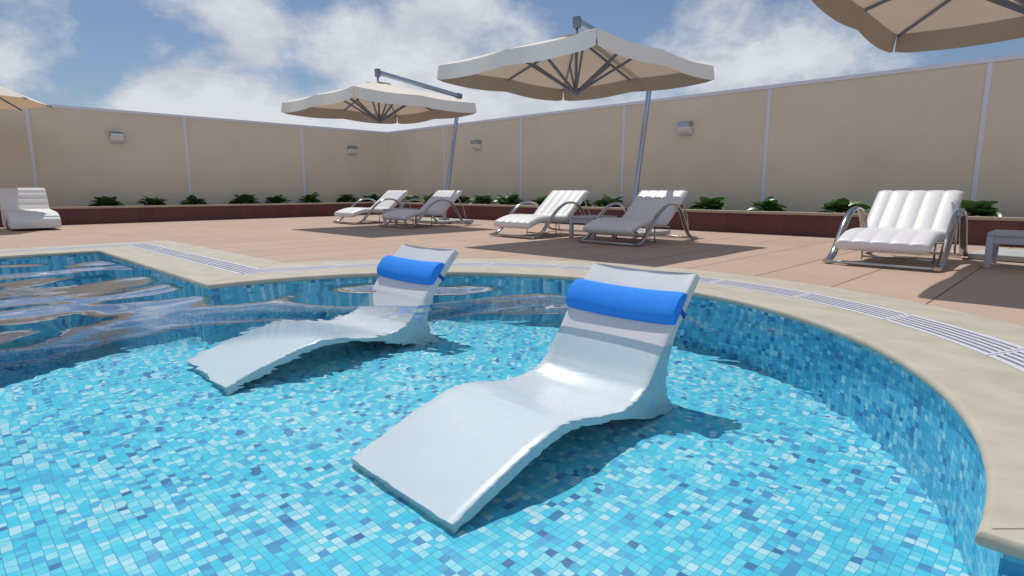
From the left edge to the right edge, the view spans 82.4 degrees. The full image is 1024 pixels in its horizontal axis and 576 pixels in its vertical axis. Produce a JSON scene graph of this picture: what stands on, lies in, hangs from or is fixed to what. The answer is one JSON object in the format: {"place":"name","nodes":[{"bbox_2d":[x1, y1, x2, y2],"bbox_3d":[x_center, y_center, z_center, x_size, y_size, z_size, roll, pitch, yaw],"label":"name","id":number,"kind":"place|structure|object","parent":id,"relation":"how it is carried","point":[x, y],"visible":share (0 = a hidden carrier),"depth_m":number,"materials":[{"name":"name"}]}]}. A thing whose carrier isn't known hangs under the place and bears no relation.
{"place":"outdoors","nodes":[
{"label":"outdoors","id":0,"kind":"place"},
{"bbox_2d":[0,257,1023,575],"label":"pool water","id":1,"kind":"structure","parent":0,"point":[152,425],"depth_m":2.38,"materials":[{"name":"blue liquid"}]},
{"bbox_2d":[0,214,1023,325],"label":"deck","id":2,"kind":"structure","parent":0,"point":[995,291],"depth_m":9.06,"materials":[{"name":"tile"}]},
{"bbox_2d":[0,86,51,110],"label":"octagonal parasol","id":3,"kind":"object","parent":2,"relation":"on","point":[9,99],"visible":1,"depth_m":14.25,"materials":[{"name":"beige fabric"}]},
{"bbox_2d":[0,188,61,228],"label":"padded lounger","id":4,"kind":"object","parent":2,"relation":"on","point":[24,208],"visible":1,"depth_m":13.90,"materials":[{"name":"white fabric"}]},
{"bbox_2d":[0,201,403,226],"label":"planter","id":5,"kind":"object","parent":2,"relation":"on","point":[108,214],"visible":0.81,"depth_m":17.61,"materials":[{"name":"red tile"}]},
{"bbox_2d":[88,196,124,205],"bbox_3d":[-11.498,-2.415,16.570,0.875,0.383,0.795,-1,10,-5],"label":"leafy plant","id":6,"kind":"object","parent":5,"relation":"in","point":[105,201],"visible":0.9,"depth_m":16.47,"materials":[{"name":"green plant"}]},
{"bbox_2d":[137,196,167,205],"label":"leafy plant","id":7,"kind":"object","parent":5,"relation":"in","point":[155,201],"visible":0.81,"depth_m":17.30,"materials":[{"name":"green plant"}]},
{"bbox_2d":[180,195,208,204],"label":"leafy plant","id":8,"kind":"object","parent":5,"relation":"in","point":[191,200],"visible":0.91,"depth_m":18.10,"materials":[{"name":"green plant"}]},
{"bbox_2d":[228,194,261,203],"bbox_3d":[-8.834,-2.901,19.352,1.012,0.437,0.920,1,9,3],"label":"leafy plant","id":9,"kind":"object","parent":5,"relation":"in","point":[244,199],"visible":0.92,"depth_m":19.19,"materials":[{"name":"green plant"}]},
{"bbox_2d":[263,194,290,203],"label":"leafy plant","id":10,"kind":"object","parent":5,"relation":"in","point":[275,199],"visible":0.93,"depth_m":19.94,"materials":[{"name":"green plant"}]},
{"bbox_2d":[298,192,322,202],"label":"leafy plant","id":11,"kind":"object","parent":5,"relation":"in","point":[310,198],"visible":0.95,"depth_m":20.75,"materials":[{"name":"green plant"}]},
{"bbox_2d":[336,194,360,201],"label":"leafy plant","id":12,"kind":"object","parent":5,"relation":"in","point":[347,198],"visible":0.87,"depth_m":21.82,"materials":[{"name":"green plant"}]},
{"bbox_2d":[361,194,380,201],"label":"leafy plant","id":13,"kind":"object","parent":5,"relation":"in","point":[375,197],"visible":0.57,"depth_m":22.52,"materials":[{"name":"green plant"}]},
{"bbox_2d":[332,190,413,223],"bbox_3d":[-3.884,-2.317,16.603,1.233,0.901,2.066,9,13,44],"label":"sun lounger","id":14,"kind":"object","parent":2,"relation":"on","point":[390,199],"visible":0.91,"depth_m":16.42,"materials":[{"name":"white fabric"}]},
{"bbox_2d":[281,68,476,223],"bbox_3d":[-2.902,-3.544,15.029,3.468,3.828,4.585,9,13,44],"label":"cantilever parasol","id":15,"kind":"object","parent":2,"relation":"on","point":[378,102],"visible":1,"depth_m":14.49,"materials":[{"name":"beige fabric"}]},
{"bbox_2d":[383,208,417,224],"bbox_3d":[-3.021,-1.943,15.838,0.594,0.414,0.720,9,13,44],"label":"side table","id":16,"kind":"object","parent":2,"relation":"on","point":[391,209],"visible":0.51,"depth_m":15.79,"materials":[{"name":"grey paint"}]},
{"bbox_2d":[379,190,471,227],"bbox_3d":[-2.199,-2.039,14.938,1.233,0.901,2.066,9,13,44],"label":"sun lounger","id":17,"kind":"object","parent":2,"relation":"on","point":[439,203],"visible":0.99,"depth_m":14.79,"materials":[{"name":"white fabric"}]},
{"bbox_2d":[489,190,589,238],"bbox_3d":[0.685,-1.543,11.969,1.233,0.901,2.066,9,13,44],"label":"sun lounger","id":18,"kind":"object","parent":2,"relation":"on","point":[559,206],"visible":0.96,"depth_m":11.81,"materials":[{"name":"white fabric"}]},
{"bbox_2d":[437,15,714,236],"bbox_3d":[1.506,-2.824,10.714,3.468,3.828,4.585,9,13,44],"label":"cantilever parasol","id":19,"kind":"object","parent":2,"relation":"on","point":[591,62],"visible":0.92,"depth_m":10.63,"materials":[{"name":"fabric"}]},
{"bbox_2d":[569,215,616,238],"bbox_3d":[1.567,-1.187,11.310,0.594,0.414,0.720,9,13,44],"label":"side table","id":20,"kind":"object","parent":2,"relation":"on","point":[581,219],"visible":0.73,"depth_m":11.15,"materials":[{"name":"grey paint"}]},
{"bbox_2d":[577,190,697,245],"bbox_3d":[2.286,-1.294,10.473,1.233,0.901,2.066,9,13,44],"label":"sun lounger","id":21,"kind":"object","parent":2,"relation":"on","point":[649,210],"visible":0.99,"depth_m":10.38,"materials":[{"name":"white fabric"}]},
{"bbox_2d":[380,202,1023,247],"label":"planter","id":22,"kind":"object","parent":2,"relation":"on","point":[814,224],"visible":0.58,"depth_m":12.28,"materials":[{"name":"red tile"}]},
{"bbox_2d":[404,195,420,202],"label":"leafy plant","id":23,"kind":"object","parent":22,"relation":"in","point":[412,197],"visible":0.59,"depth_m":21.73,"materials":[{"name":"green plant"}]},
{"bbox_2d":[421,193,434,202],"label":"leafy plant","id":24,"kind":"object","parent":22,"relation":"in","point":[426,199],"visible":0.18,"depth_m":20.74,"materials":[{"name":"green plant"}]},
{"bbox_2d":[453,195,470,203],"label":"leafy plant","id":25,"kind":"object","parent":22,"relation":"in","point":[464,199],"visible":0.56,"depth_m":19.99,"materials":[{"name":"green plant"}]},
{"bbox_2d":[469,195,494,203],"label":"leafy plant","id":26,"kind":"object","parent":22,"relation":"in","point":[486,199],"visible":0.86,"depth_m":19.00,"materials":[{"name":"green plant"}]},
{"bbox_2d":[494,192,524,204],"bbox_3d":[-0.068,-2.753,18.250,1.046,0.505,0.935,-5,11,-30],"label":"leafy plant","id":27,"kind":"object","parent":22,"relation":"in","point":[512,199],"visible":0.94,"depth_m":18.09,"materials":[{"name":"green plant"}]},
{"bbox_2d":[530,196,547,205],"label":"leafy plant","id":28,"kind":"object","parent":22,"relation":"in","point":[539,201],"visible":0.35,"depth_m":17.15,"materials":[{"name":"green plant"}]},
{"bbox_2d":[580,200,591,206],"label":"leafy plant","id":29,"kind":"object","parent":22,"relation":"in","point":[583,204],"visible":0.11,"depth_m":16.31,"materials":[{"name":"green plant"}]},
{"bbox_2d":[590,193,623,206],"bbox_3d":[2.556,-2.295,15.626,0.904,0.458,0.808,1,10,6],"label":"leafy plant","id":30,"kind":"object","parent":22,"relation":"in","point":[605,200],"visible":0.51,"depth_m":15.57,"materials":[{"name":"green plant"}]},
{"bbox_2d":[689,196,728,209],"bbox_3d":[4.584,-1.929,13.602,0.876,0.408,0.964,-1,10,-4],"label":"leafy plant","id":31,"kind":"object","parent":22,"relation":"in","point":[712,203],"visible":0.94,"depth_m":13.48,"materials":[{"name":"green plant"}]},
{"bbox_2d":[747,196,787,211],"bbox_3d":[5.527,-1.807,12.832,0.787,0.407,0.880,-1,10,-6],"label":"leafy plant","id":32,"kind":"object","parent":22,"relation":"in","point":[770,203],"visible":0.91,"depth_m":12.65,"materials":[{"name":"green plant"}]},
{"bbox_2d":[818,198,870,212],"bbox_3d":[6.575,-1.605,11.666,0.956,0.401,1.003,-8,12,-40],"label":"leafy plant","id":33,"kind":"object","parent":22,"relation":"in","point":[842,205],"visible":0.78,"depth_m":11.55,"materials":[{"name":"green plant"}]},
{"bbox_2d":[959,200,1003,216],"bbox_3d":[8.073,-1.357,10.237,0.850,0.381,0.935,1,10,4],"label":"leafy plant","id":34,"kind":"object","parent":22,"relation":"in","point":[984,208],"visible":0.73,"depth_m":10.08,"materials":[{"name":"green plant"}]},
{"bbox_2d":[822,190,967,270],"bbox_3d":[5.036,-0.805,7.547,1.233,0.901,2.066,9,13,44],"label":"sun lounger","id":35,"kind":"object","parent":2,"relation":"on","point":[921,222],"visible":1,"depth_m":7.49,"materials":[{"name":"white fabric"}]},
{"bbox_2d":[812,0,1023,261],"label":"cantilever parasol","id":36,"kind":"object","parent":2,"relation":"on","point":[921,25],"visible":0.94,"depth_m":7.39,"materials":[{"name":"fabric"}]},
{"bbox_2d":[983,230,1023,267],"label":"side table","id":37,"kind":"object","parent":2,"relation":"on","point":[995,239],"visible":1,"depth_m":6.82,"materials":[{"name":"grey paint"}]},
{"bbox_2d":[0,0,1023,131],"label":"sky","id":38,"kind":"structure","parent":0,"point":[226,59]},
{"label":"ground","id":39,"kind":"structure","parent":0,"visible":0},
{"bbox_2d":[0,104,388,206],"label":"boundary wall","id":40,"kind":"structure","parent":39,"relation":"on","point":[66,156],"depth_m":18.36,"materials":[{"name":"beige paint"}]},
{"bbox_2d":[109,132,123,143],"bbox_3d":[-11.542,-4.393,17.070,0.225,0.324,0.318,9,13,44],"label":"wall lamp","id":41,"kind":"object","parent":40,"relation":"attached to","point":[116,137],"visible":1,"depth_m":17.02,"materials":[{"name":"metal"}]},
{"bbox_2d":[347,146,357,154],"bbox_3d":[-6.131,-5.297,22.479,0.225,0.324,0.318,9,13,44],"label":"wall lamp","id":42,"kind":"object","parent":40,"relation":"attached to","point":[351,150],"visible":1,"depth_m":22.41,"materials":[{"name":"metal"}]},
{"bbox_2d":[387,54,1023,216],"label":"boundary wall","id":43,"kind":"structure","parent":39,"relation":"on","point":[814,145],"depth_m":13.17,"materials":[{"name":"beige paint"}]},
{"bbox_2d":[470,140,480,149],"bbox_3d":[-1.228,-4.859,19.855,0.318,0.324,0.225,9,13,44],"label":"wall lamp","id":44,"kind":"object","parent":43,"relation":"attached to","point":[475,144],"visible":1,"depth_m":19.78,"materials":[{"name":"metal"}]},
{"bbox_2d":[677,121,692,134],"bbox_3d":[4.281,-3.963,14.493,0.318,0.324,0.225,9,13,44],"label":"wall lamp","id":45,"kind":"object","parent":43,"relation":"attached to","point":[684,127],"visible":1,"depth_m":14.43,"materials":[{"name":"metal"}]},
{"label":"pool floor","id":46,"kind":"structure","parent":0,"visible":0},
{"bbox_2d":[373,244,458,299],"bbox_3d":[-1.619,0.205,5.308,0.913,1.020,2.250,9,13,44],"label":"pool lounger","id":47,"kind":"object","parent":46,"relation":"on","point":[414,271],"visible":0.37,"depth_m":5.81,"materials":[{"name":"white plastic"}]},
{"bbox_2d":[0,253,1023,574],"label":"pool wall","id":48,"kind":"structure","parent":46,"relation":"on","point":[1010,563],"depth_m":5.81,"materials":[{"name":"tile"}]},
{"bbox_2d":[0,240,1023,559],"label":"pool coping","id":49,"kind":"object","parent":48,"relation":"on","point":[982,394],"visible":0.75,"depth_m":3.94,"materials":[{"name":"beige stone"}]},
{"bbox_2d":[0,248,57,252],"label":"drain grate","id":50,"kind":"object","parent":49,"relation":"on","point":[27,250],"visible":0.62,"depth_m":8.85,"materials":[{"name":"white plastic"}]},
{"bbox_2d":[51,243,141,249],"bbox_3d":[-6.709,-0.667,9.507,0.335,0.020,1.398,9,13,44],"label":"drain grate","id":51,"kind":"object","parent":49,"relation":"on","point":[95,246],"visible":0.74,"depth_m":9.48,"materials":[{"name":"white plastic"}]},
{"bbox_2d":[129,243,165,250],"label":"drain grate","id":52,"kind":"object","parent":49,"relation":"on","point":[146,246],"visible":0.85,"depth_m":9.48,"materials":[{"name":"white plastic"}]},
{"bbox_2d":[150,248,191,256],"bbox_3d":[-5.057,-0.522,8.639,1.499,0.020,0.335,9,13,44],"label":"drain grate","id":53,"kind":"object","parent":49,"relation":"on","point":[169,252],"visible":0.9,"depth_m":8.59,"materials":[{"name":"white plastic"}]},
{"bbox_2d":[174,254,221,264],"bbox_3d":[-4.207,-0.384,7.812,1.486,0.020,0.335,9,13,44],"label":"drain grate","id":54,"kind":"object","parent":49,"relation":"on","point":[198,259],"visible":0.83,"depth_m":7.81,"materials":[{"name":"white plastic"}]},
{"bbox_2d":[203,260,259,273],"bbox_3d":[-3.357,-0.246,6.984,1.474,0.020,0.335,9,13,44],"label":"drain grate","id":55,"kind":"object","parent":49,"relation":"on","point":[232,267],"visible":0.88,"depth_m":6.93,"materials":[{"name":"white plastic"}]},
{"bbox_2d":[245,264,343,273],"bbox_3d":[-2.515,-0.215,6.800,1.178,0.020,0.364,-6,11,-30],"label":"drain grate","id":56,"kind":"object","parent":49,"relation":"on","point":[292,268],"visible":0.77,"depth_m":6.81,"materials":[{"name":"white plastic"}]},
{"bbox_2d":[328,263,378,268],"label":"drain grate","id":57,"kind":"object","parent":49,"relation":"on","point":[358,265],"visible":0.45,"depth_m":7.08,"materials":[{"name":"white plastic"}]},
{"bbox_2d":[451,262,491,265],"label":"drain grate","id":58,"kind":"object","parent":49,"relation":"on","point":[467,263],"visible":0.31,"depth_m":7.28,"materials":[{"name":"white plastic"}]},
{"bbox_2d":[483,263,568,268],"bbox_3d":[0.166,-0.265,7.096,1.018,0.020,0.364,2,10,14],"label":"drain grate","id":59,"kind":"object","parent":49,"relation":"on","point":[526,265],"visible":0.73,"depth_m":7.09,"materials":[{"name":"white plastic"}]},
{"bbox_2d":[555,265,590,270],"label":"drain grate","id":60,"kind":"object","parent":49,"relation":"on","point":[571,267],"visible":0.26,"depth_m":6.90,"materials":[{"name":"white plastic"}]},
{"bbox_2d":[699,276,723,282],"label":"drain grate","id":61,"kind":"object","parent":49,"relation":"on","point":[706,279],"visible":0.27,"depth_m":5.97,"materials":[{"name":"white plastic"}]},
{"bbox_2d":[711,280,810,296],"bbox_3d":[2.296,0.004,5.491,0.364,0.020,0.965,-5,11,-30],"label":"drain grate","id":62,"kind":"object","parent":49,"relation":"on","point":[770,289],"visible":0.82,"depth_m":5.43,"materials":[{"name":"white plastic"}]},
{"bbox_2d":[792,293,909,319],"bbox_3d":[2.662,0.142,4.660,0.364,0.020,1.019,-3,10,-15],"label":"drain grate","id":63,"kind":"object","parent":49,"relation":"on","point":[882,313],"visible":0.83,"depth_m":4.58,"materials":[{"name":"white plastic"}]},
{"bbox_2d":[885,314,1023,355],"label":"drain grate","id":64,"kind":"object","parent":49,"relation":"on","point":[984,344],"visible":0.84,"depth_m":3.67,"materials":[{"name":"white plastic"}]},
{"bbox_2d":[988,349,1023,371],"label":"drain grate","id":65,"kind":"object","parent":49,"relation":"on","point":[1014,359],"visible":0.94,"depth_m":3.17,"materials":[{"name":"white plastic"}]},
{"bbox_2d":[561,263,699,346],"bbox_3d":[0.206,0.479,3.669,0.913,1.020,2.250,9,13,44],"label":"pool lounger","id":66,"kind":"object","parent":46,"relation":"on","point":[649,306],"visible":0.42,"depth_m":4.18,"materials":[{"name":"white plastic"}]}
]}

